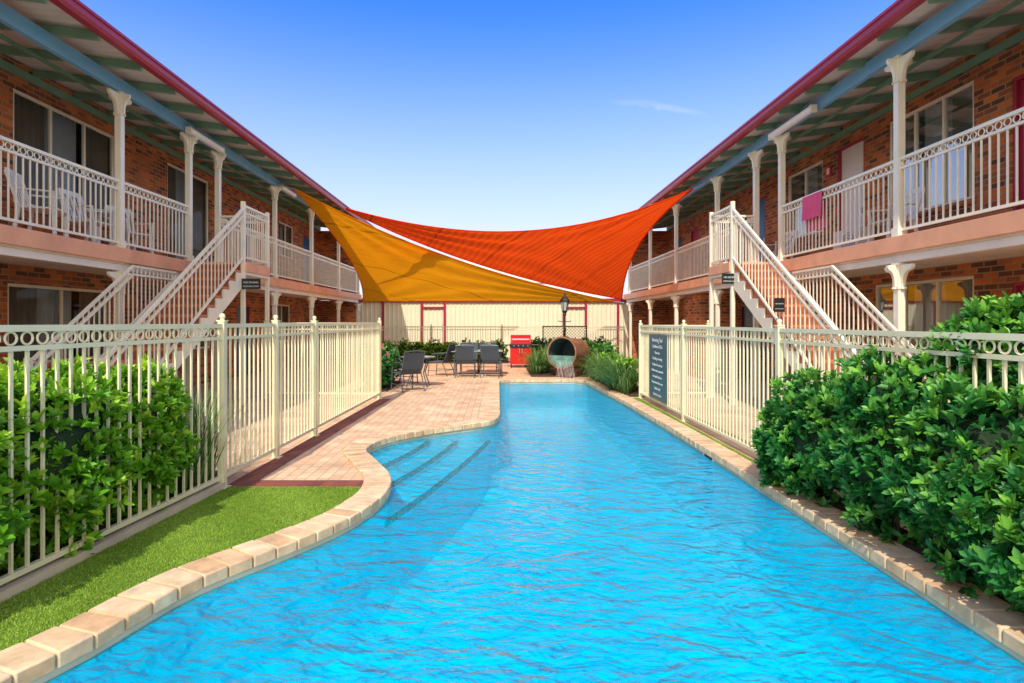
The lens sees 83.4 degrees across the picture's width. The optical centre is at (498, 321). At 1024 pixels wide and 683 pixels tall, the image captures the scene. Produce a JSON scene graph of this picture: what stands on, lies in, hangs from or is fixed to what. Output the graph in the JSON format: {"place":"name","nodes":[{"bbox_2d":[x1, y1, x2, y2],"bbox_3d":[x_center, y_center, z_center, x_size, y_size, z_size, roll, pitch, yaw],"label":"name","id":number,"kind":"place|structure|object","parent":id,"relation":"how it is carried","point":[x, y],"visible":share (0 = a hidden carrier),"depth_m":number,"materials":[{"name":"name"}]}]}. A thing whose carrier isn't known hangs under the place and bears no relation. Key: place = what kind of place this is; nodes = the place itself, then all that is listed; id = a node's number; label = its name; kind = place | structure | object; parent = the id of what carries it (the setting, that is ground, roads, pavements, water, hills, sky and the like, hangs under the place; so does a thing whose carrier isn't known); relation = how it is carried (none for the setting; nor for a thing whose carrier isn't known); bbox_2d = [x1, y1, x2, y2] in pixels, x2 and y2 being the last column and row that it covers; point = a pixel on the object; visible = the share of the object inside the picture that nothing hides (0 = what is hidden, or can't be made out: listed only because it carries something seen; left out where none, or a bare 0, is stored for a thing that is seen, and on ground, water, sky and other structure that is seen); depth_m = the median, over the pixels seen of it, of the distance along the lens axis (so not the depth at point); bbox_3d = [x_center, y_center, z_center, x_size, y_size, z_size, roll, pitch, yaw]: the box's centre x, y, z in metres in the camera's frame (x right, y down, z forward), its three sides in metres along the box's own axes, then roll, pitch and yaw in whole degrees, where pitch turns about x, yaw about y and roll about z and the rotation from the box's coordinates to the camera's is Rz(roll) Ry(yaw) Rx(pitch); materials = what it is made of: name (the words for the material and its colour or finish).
{"place":"outdoors","nodes":[
{"label":"outdoors","id":0,"kind":"place"},
{"bbox_2d":[79,0,896,300],"label":"sky","id":1,"kind":"structure","parent":0,"point":[478,115],"materials":[{"name":"blue"}]},
{"bbox_2d":[227,360,754,484],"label":"paving","id":2,"kind":"structure","parent":0,"point":[444,398],"depth_m":10.11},
{"bbox_2d":[229,399,389,486],"bbox_3d":[-1.945,1.595,8.725,1.390,0.001,6.350,0,0,0],"label":"brick border","id":3,"kind":"object","parent":2,"relation":"on","point":[252,478],"visible":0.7,"depth_m":6.24,"materials":[{"name":"red brick"}]},
{"bbox_2d":[388,346,417,384],"bbox_3d":[-2.518,1.127,14.822,0.716,0.957,0.568,0,0,30],"label":"patio chair","id":4,"kind":"object","parent":2,"relation":"on","point":[396,350],"visible":0.23,"depth_m":14.89,"materials":[{"name":"metal"}]},
{"bbox_2d":[391,350,425,392],"bbox_3d":[-2.075,1.127,13.264,0.568,0.957,0.716,0,0,-35],"label":"patio chair","id":5,"kind":"object","parent":2,"relation":"on","point":[413,363],"visible":1,"depth_m":13.08,"materials":[{"name":"fabric"}]},
{"bbox_2d":[400,356,435,387],"bbox_3d":[-1.980,1.234,14.200,0.882,0.743,0.882,0,0,0],"label":"patio table","id":6,"kind":"object","parent":2,"relation":"on","point":[427,358],"visible":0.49,"depth_m":14.03,"materials":[{"name":"grey metal"}]},
{"bbox_2d":[428,344,456,376],"bbox_3d":[-1.659,1.127,17.085,0.716,0.957,0.568,0,0,20],"label":"patio chair","id":7,"kind":"object","parent":2,"relation":"on","point":[449,355],"visible":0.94,"depth_m":16.95,"materials":[{"name":"metal"}]},
{"bbox_2d":[455,345,475,377],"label":"patio chair","id":8,"kind":"object","parent":2,"relation":"on","point":[464,354],"visible":1,"depth_m":16.32,"materials":[{"name":"fabric"}]},
{"bbox_2d":[460,342,478,373],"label":"patio chair","id":9,"kind":"object","parent":2,"relation":"on","point":[474,344],"visible":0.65,"depth_m":18.30,"materials":[{"name":"fabric"}]},
{"bbox_2d":[451,350,502,375],"bbox_3d":[-0.620,1.233,17.300,1.532,0.736,0.932,0,0,0],"label":"patio table","id":10,"kind":"object","parent":2,"relation":"on","point":[477,351],"visible":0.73,"depth_m":16.90,"materials":[{"name":"grey metal"}]},
{"bbox_2d":[479,342,498,371],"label":"patio chair","id":11,"kind":"object","parent":2,"relation":"on","point":[488,343],"visible":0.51,"depth_m":18.34,"materials":[{"name":"fabric"}]},
{"bbox_2d":[480,345,501,377],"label":"patio chair","id":12,"kind":"object","parent":2,"relation":"on","point":[490,354],"visible":0.98,"depth_m":16.32,"materials":[{"name":"fabric"}]},
{"bbox_2d":[363,324,625,359],"bbox_3d":[-0.199,0.850,23.822,10.931,1.500,0.439,0,0,4],"label":"garden fence","id":13,"kind":"object","parent":2,"relation":"on","point":[431,329],"visible":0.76,"depth_m":23.97,"materials":[{"name":"metal"}]},
{"bbox_2d":[503,335,537,367],"bbox_3d":[0.780,1.029,20.079,1.240,1.138,0.602,0,0,0],"label":"barbecue grill","id":14,"kind":"object","parent":2,"relation":"on","point":[518,344],"visible":0.94,"depth_m":19.88,"materials":[{"name":"red metal"}]},
{"bbox_2d":[45,384,1023,682],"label":"swimming pool","id":15,"kind":"structure","parent":2,"relation":"in","point":[559,534],"depth_m":5.00,"materials":[{"name":"liquid"}]},
{"bbox_2d":[0,378,1023,682],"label":"pool coping","id":16,"kind":"object","parent":15,"relation":"on","point":[74,638],"visible":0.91,"depth_m":3.78,"materials":[{"name":"stone"}]},
{"bbox_2d":[0,379,1023,682],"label":"coping mortar","id":17,"kind":"object","parent":15,"relation":"on","point":[102,649],"visible":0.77,"depth_m":3.74,"materials":[{"name":"concrete"}]},
{"bbox_2d":[542,326,586,350],"bbox_3d":[2.500,0.875,21.600,1.680,1.450,0.040,0,0,0],"label":"lattice screen","id":18,"kind":"object","parent":2,"relation":"on","point":[543,333],"visible":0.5,"depth_m":21.58,"materials":[{"name":"black metal"}]},
{"bbox_2d":[186,360,795,478],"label":"path","id":19,"kind":"structure","parent":0,"point":[729,442],"depth_m":10.46,"materials":[{"name":"beige concrete"}]},
{"bbox_2d":[0,482,225,601],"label":"concrete kerb","id":20,"kind":"structure","parent":19,"relation":"on","point":[15,586],"depth_m":4.01,"materials":[{"name":"grey concrete"}]},
{"bbox_2d":[23,201,269,404],"bbox_3d":[-5.380,-0.355,9.658,1.020,3.910,5.155,0,0,0],"label":"stair balustrade","id":21,"kind":"object","parent":19,"relation":"on","point":[241,215],"visible":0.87,"depth_m":9.56,"materials":[{"name":"beige metal"}]},
{"bbox_2d":[242,279,260,288],"bbox_3d":[-4.720,-0.720,10.973,0.360,0.200,0.013,0,0,0],"label":"balcony sign","id":22,"kind":"object","parent":21,"relation":"attached to","point":[251,283],"visible":1,"depth_m":10.97,"materials":[{"name":"black metal"}]},
{"bbox_2d":[0,54,355,385],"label":"brick walls","id":23,"kind":"structure","parent":19,"relation":"on","point":[146,165],"depth_m":12.74,"materials":[{"name":"orange brick"}]},
{"bbox_2d":[9,93,289,361],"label":"window panes","id":24,"kind":"object","parent":23,"relation":"attached to","point":[31,306],"visible":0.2,"depth_m":10.37,"materials":[{"name":"glass"}]},
{"bbox_2d":[8,88,294,367],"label":"window frames","id":25,"kind":"structure","parent":23,"relation":"attached to","point":[50,109],"depth_m":10.57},
{"bbox_2d":[0,0,349,215],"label":"roof sheets","id":26,"kind":"object","parent":23,"relation":"on","point":[49,13],"depth_m":9.19,"materials":[{"name":"grey metal"}]},
{"bbox_2d":[49,0,375,227],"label":"gutter","id":27,"kind":"object","parent":26,"relation":"on","point":[90,19],"visible":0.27,"depth_m":9.19,"materials":[{"name":"red paint"}]},
{"bbox_2d":[347,188,693,299],"bbox_3d":[-0.144,-2.400,18.951,10.431,3.037,8.136,0,0,0],"label":"shade sail","id":28,"kind":"object","parent":26,"relation":"attached to","point":[594,257],"visible":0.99,"depth_m":19.24,"materials":[{"name":"orange fabric"}]},
{"bbox_2d":[0,224,361,302],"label":"balcony slab","id":29,"kind":"structure","parent":23,"relation":"attached to","point":[23,246],"depth_m":8.71,"materials":[{"name":"concrete"}]},
{"bbox_2d":[3,167,68,236],"bbox_3d":[-6.554,-1.633,8.180,0.600,0.964,0.570,0,0,-20],"label":"plastic chair","id":30,"kind":"object","parent":29,"relation":"on","point":[19,192],"visible":0.62,"depth_m":8.04,"materials":[{"name":"white plastic"}]},
{"bbox_2d":[57,188,113,245],"bbox_3d":[-6.658,-1.633,9.300,0.600,0.964,0.570,0,0,0],"label":"plastic chair","id":31,"kind":"object","parent":29,"relation":"on","point":[82,216],"visible":0.43,"depth_m":9.28,"materials":[{"name":"white plastic"}]},
{"bbox_2d":[72,208,111,242],"bbox_3d":[-6.900,-1.520,9.900,0.740,0.730,0.740,0,0,0],"label":"balcony table","id":32,"kind":"object","parent":29,"relation":"on","point":[98,228],"visible":0.29,"depth_m":9.86,"materials":[{"name":"white plastic"}]},
{"bbox_2d":[104,205,153,253],"bbox_3d":[-6.754,-1.633,10.520,0.600,0.964,0.570,0,0,20],"label":"plastic chair","id":33,"kind":"object","parent":29,"relation":"on","point":[126,226],"visible":0.34,"depth_m":10.63,"materials":[{"name":"white plastic"}]},
{"bbox_2d":[237,205,308,375],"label":"doors","id":34,"kind":"structure","parent":23,"relation":"attached to","point":[305,242],"depth_m":17.48,"materials":[{"name":"red paint"}]},
{"bbox_2d":[110,262,269,368],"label":"stair treads","id":35,"kind":"object","parent":19,"relation":"on","point":[254,271],"visible":0.32,"depth_m":9.98,"materials":[{"name":"beige concrete"}]},
{"bbox_2d":[0,313,382,585],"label":"pool fence","id":36,"kind":"object","parent":19,"relation":"on","point":[373,330],"visible":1,"depth_m":5.49,"materials":[{"name":"metal"}]},
{"bbox_2d":[107,88,361,400],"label":"veranda posts","id":37,"kind":"object","parent":19,"relation":"on","point":[121,100],"visible":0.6,"depth_m":11.00,"materials":[{"name":"beige paint"}]},
{"bbox_2d":[0,1,309,207],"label":"blue beam","id":38,"kind":"structure","parent":37,"relation":"on","point":[17,22],"depth_m":8.62,"materials":[{"name":"paint"}]},
{"bbox_2d":[0,0,347,229],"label":"rafters","id":39,"kind":"object","parent":38,"relation":"on","point":[18,49],"visible":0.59,"depth_m":10.85,"materials":[{"name":"wood"}]},
{"bbox_2d":[185,126,224,153],"bbox_3d":[-5.820,-3.598,11.450,0.148,0.125,1.340,0,0,0],"label":"fluorescent light","id":40,"kind":"object","parent":38,"relation":"attached to","point":[190,130],"visible":1,"depth_m":11.32,"materials":[{"name":"white plastic"}]},
{"bbox_2d":[0,135,357,292],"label":"balustrade","id":41,"kind":"object","parent":37,"relation":"attached to","point":[106,185],"visible":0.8,"depth_m":8.81,"materials":[{"name":"white metal"}]},
{"bbox_2d":[279,185,296,197],"bbox_3d":[-5.820,-3.598,15.900,0.148,0.125,1.040,0,0,0],"label":"fluorescent light","id":42,"kind":"object","parent":37,"relation":"attached to","point":[289,192],"visible":1,"depth_m":15.84,"materials":[{"name":"white plastic"}]},
{"bbox_2d":[626,50,914,397],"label":"veranda posts","id":43,"kind":"object","parent":19,"relation":"on","point":[897,67],"visible":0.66,"depth_m":10.98,"materials":[{"name":"beige paint"}]},
{"bbox_2d":[670,0,987,208],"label":"blue beam","id":44,"kind":"structure","parent":43,"relation":"on","point":[942,19],"depth_m":8.32,"materials":[{"name":"paint"}]},
{"bbox_2d":[276,180,710,304],"bbox_3d":[-0.254,-2.175,19.606,11.363,2.971,10.030,0,0,0],"label":"shade sail","id":45,"kind":"object","parent":44,"relation":"attached to","point":[388,267],"visible":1,"depth_m":21.02,"materials":[{"name":"yellow fabric"}]},
{"bbox_2d":[768,104,816,140],"bbox_3d":[5.320,-3.598,10.450,0.148,0.125,1.540,0,0,0],"label":"fluorescent light","id":46,"kind":"object","parent":44,"relation":"attached to","point":[798,117],"visible":0.97,"depth_m":10.28,"materials":[{"name":"white plastic"}]},
{"bbox_2d":[653,0,1023,230],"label":"rafters","id":47,"kind":"object","parent":44,"relation":"on","point":[996,19],"visible":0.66,"depth_m":10.28,"materials":[{"name":"green wood"}]},
{"bbox_2d":[708,262,847,376],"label":"stair treads","id":48,"kind":"object","parent":19,"relation":"on","point":[715,271],"visible":0.32,"depth_m":9.98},
{"bbox_2d":[709,201,917,404],"bbox_3d":[4.930,-0.355,9.633,0.920,3.910,5.105,0,0,0],"label":"stair balustrade","id":49,"kind":"object","parent":19,"relation":"on","point":[738,286],"visible":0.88,"depth_m":9.70,"materials":[{"name":"beige metal"}]},
{"bbox_2d":[722,273,733,283],"bbox_3d":[4.420,-0.820,10.973,0.300,0.200,0.013,0,0,0],"label":"balcony sign","id":50,"kind":"object","parent":49,"relation":"attached to","point":[727,278],"visible":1,"depth_m":10.97,"materials":[{"name":"black metal"}]},
{"bbox_2d":[774,298,784,311],"bbox_3d":[4.400,-0.260,8.993,0.160,0.220,0.013,0,0,0],"label":"balcony sign","id":51,"kind":"object","parent":49,"relation":"attached to","point":[779,304],"visible":1,"depth_m":8.99,"materials":[{"name":"black metal"}]},
{"bbox_2d":[628,24,1023,382],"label":"brick walls","id":52,"kind":"structure","parent":19,"relation":"on","point":[993,77],"depth_m":11.00,"materials":[{"name":"orange brick"}]},
{"bbox_2d":[623,209,1023,302],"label":"balcony slab","id":53,"kind":"structure","parent":52,"relation":"attached to","point":[997,236],"depth_m":7.83,"materials":[{"name":"paint"}]},
{"bbox_2d":[762,230,797,261],"bbox_3d":[6.557,-1.633,13.410,0.600,0.964,0.570,0,0,-10],"label":"plastic chair","id":54,"kind":"object","parent":53,"relation":"on","point":[775,252],"visible":0.36,"depth_m":13.29,"materials":[{"name":"white plastic"}]},
{"bbox_2d":[630,107,1023,291],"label":"balustrade","id":55,"kind":"object","parent":53,"relation":"on","point":[665,267],"visible":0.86,"depth_m":8.01,"materials":[{"name":"white metal"}]},
{"bbox_2d":[802,190,825,232],"bbox_3d":[5.447,-1.904,9.930,0.128,0.648,0.620,0,0,0],"label":"beach towel","id":56,"kind":"object","parent":55,"relation":"hanging from","point":[811,206],"visible":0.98,"depth_m":9.87,"materials":[{"name":"pink fabric"}]},
{"bbox_2d":[833,226,873,249],"bbox_3d":[6.843,-1.465,11.100,0.313,0.620,0.800,0,0,0],"label":"air conditioner","id":57,"kind":"object","parent":53,"relation":"on","point":[852,237],"visible":0.39,"depth_m":10.90,"materials":[{"name":"white plastic"}]},
{"bbox_2d":[867,186,925,241],"bbox_3d":[6.358,-1.633,9.200,0.600,0.964,0.570,0,0,0],"label":"plastic chair","id":58,"kind":"object","parent":53,"relation":"on","point":[907,211],"visible":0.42,"depth_m":9.06,"materials":[{"name":"white plastic"}]},
{"bbox_2d":[825,165,831,177],"bbox_3d":[7.180,-3.265,12.500,0.030,0.230,0.200,0,0,0],"label":"fire hose sign","id":59,"kind":"object","parent":52,"relation":"attached to","point":[828,171],"visible":1,"depth_m":12.47,"materials":[{"name":"red plastic"}]},
{"bbox_2d":[660,0,1023,214],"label":"roof sheets","id":60,"kind":"object","parent":52,"relation":"on","point":[921,13],"depth_m":9.02,"materials":[{"name":"grey metal"}]},
{"bbox_2d":[639,0,925,228],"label":"gutter","id":61,"kind":"object","parent":60,"relation":"on","point":[895,12],"visible":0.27,"depth_m":9.08,"materials":[{"name":"red paint"}]},
{"bbox_2d":[729,86,972,357],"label":"window panes","id":62,"kind":"object","parent":52,"relation":"attached to","point":[922,307],"visible":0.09,"depth_m":9.86,"materials":[{"name":"glass"}]},
{"bbox_2d":[678,74,1023,376],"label":"doors","id":63,"kind":"structure","parent":52,"relation":"attached to","point":[850,160],"depth_m":11.78,"materials":[{"name":"red paint"}]},
{"bbox_2d":[726,80,976,358],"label":"window frames","id":64,"kind":"structure","parent":52,"relation":"attached to","point":[943,99],"depth_m":9.81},
{"bbox_2d":[637,319,1023,554],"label":"pool fence","id":65,"kind":"object","parent":19,"relation":"on","point":[779,330],"visible":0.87,"depth_m":6.74,"materials":[{"name":"beige metal"}]},
{"bbox_2d":[649,334,666,403],"bbox_3d":[2.930,0.840,10.575,0.020,1.200,1.150,0,0,0],"label":"pool rules sign","id":66,"kind":"object","parent":65,"relation":"attached to","point":[657,367],"visible":1,"depth_m":10.49,"materials":[{"name":"blue metal"}]},
{"bbox_2d":[330,297,665,356],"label":"fence","id":67,"kind":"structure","parent":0,"point":[474,313],"depth_m":26.00,"materials":[{"name":"beige metal"}]},
{"bbox_2d":[0,359,1023,611],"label":"garden bed soil","id":68,"kind":"structure","parent":0,"point":[636,393],"depth_m":4.93,"materials":[{"name":"brown soil"}]},
{"bbox_2d":[0,352,148,571],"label":"lime shrub","id":69,"kind":"object","parent":68,"relation":"on","point":[74,466],"visible":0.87,"depth_m":3.70,"materials":[{"name":"green plant"}]},
{"bbox_2d":[74,353,201,523],"bbox_3d":[-3.003,0.933,4.735,1.008,1.351,1.274,0,0,0],"label":"lime shrub","id":70,"kind":"object","parent":68,"relation":"on","point":[163,434],"visible":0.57,"depth_m":4.58,"materials":[{"name":"green plant"}]},
{"bbox_2d":[164,374,250,496],"bbox_3d":[-2.978,1.044,5.510,1.330,1.112,1.610,0,0,0],"label":"strap leaf plant","id":71,"kind":"object","parent":68,"relation":"on","point":[202,460],"visible":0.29,"depth_m":5.33,"materials":[{"name":"green plant"}]},
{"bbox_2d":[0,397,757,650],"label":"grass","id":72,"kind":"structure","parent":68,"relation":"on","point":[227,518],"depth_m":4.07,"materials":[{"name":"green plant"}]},
{"bbox_2d":[363,343,401,386],"bbox_3d":[-2.900,1.072,14.085,0.900,1.085,2.172,0,0,0],"label":"garden shrub","id":73,"kind":"object","parent":68,"relation":"on","point":[387,364],"visible":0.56,"depth_m":13.64,"materials":[{"name":"green plant"}]},
{"bbox_2d":[360,336,388,358],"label":"pink flowers","id":74,"kind":"object","parent":73,"relation":"in","point":[382,347],"visible":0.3,"depth_m":13.41,"materials":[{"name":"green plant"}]},
{"bbox_2d":[381,337,508,361],"bbox_3d":[-2.251,1.118,22.822,5.389,1.013,1.068,0,0,0],"label":"box hedge","id":75,"kind":"object","parent":68,"relation":"on","point":[429,348],"visible":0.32,"depth_m":22.61,"materials":[{"name":"green plant"}]},
{"bbox_2d":[515,345,551,373],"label":"strap leaf plant","id":76,"kind":"object","parent":68,"relation":"on","point":[538,362],"visible":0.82,"depth_m":17.23,"materials":[{"name":"green plant"}]},
{"bbox_2d":[559,292,570,336],"bbox_3d":[2.150,0.320,18.600,0.342,2.560,0.313,0,0,42],"label":"garden lamp post","id":77,"kind":"object","parent":68,"relation":"on","point":[564,300],"visible":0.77,"depth_m":18.56,"materials":[{"name":"black metal"}]},
{"bbox_2d":[547,337,589,376],"bbox_3d":[2.056,1.029,16.744,0.924,1.142,1.000,0,-4,32],"label":"barrel fountain","id":78,"kind":"object","parent":68,"relation":"on","point":[563,354],"visible":0.98,"depth_m":16.53,"materials":[{"name":"ceramic"}]},
{"bbox_2d":[531,336,608,354],"bbox_3d":[2.529,1.078,22.724,4.017,1.093,1.127,0,0,0],"label":"box hedge","id":79,"kind":"object","parent":68,"relation":"on","point":[539,341],"visible":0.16,"depth_m":22.54,"materials":[{"name":"green plant"}]},
{"bbox_2d":[581,339,618,370],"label":"garden shrub","id":80,"kind":"object","parent":68,"relation":"on","point":[607,346],"visible":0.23,"depth_m":16.70,"materials":[{"name":"green plant"}]},
{"bbox_2d":[574,347,645,393],"bbox_3d":[2.890,1.096,14.460,2.148,1.007,5.432,0,0,0],"label":"strap leaf plant","id":81,"kind":"object","parent":68,"relation":"on","point":[622,381],"visible":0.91,"depth_m":13.02,"materials":[{"name":"green plant"}]},
{"bbox_2d":[595,351,638,389],"bbox_3d":[2.863,1.194,14.033,0.843,0.860,2.894,0,0,0],"label":"garden shrub","id":82,"kind":"object","parent":68,"relation":"on","point":[629,360],"visible":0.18,"depth_m":13.04,"materials":[{"name":"green plant"}]},
{"bbox_2d":[748,366,876,509],"bbox_3d":[3.082,1.012,5.086,1.494,1.261,1.736,0,0,0],"label":"glossy shrub","id":83,"kind":"object","parent":68,"relation":"on","point":[786,438],"visible":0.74,"depth_m":5.00,"materials":[{"name":"green plant"}]},
{"bbox_2d":[809,290,1023,549],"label":"glossy shrub","id":84,"kind":"object","parent":68,"relation":"on","point":[869,430],"visible":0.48,"depth_m":4.05,"materials":[{"name":"green plant"}]},
{"bbox_2d":[871,366,1023,612],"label":"glossy shrub","id":85,"kind":"object","parent":68,"relation":"on","point":[962,498],"visible":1,"depth_m":3.27,"materials":[{"name":"green plant"}]},
{"bbox_2d":[684,293,729,378],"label":"brick pier","id":86,"kind":"structure","parent":0,"point":[696,309],"depth_m":15.90,"materials":[{"name":"orange brick"}]}
]}

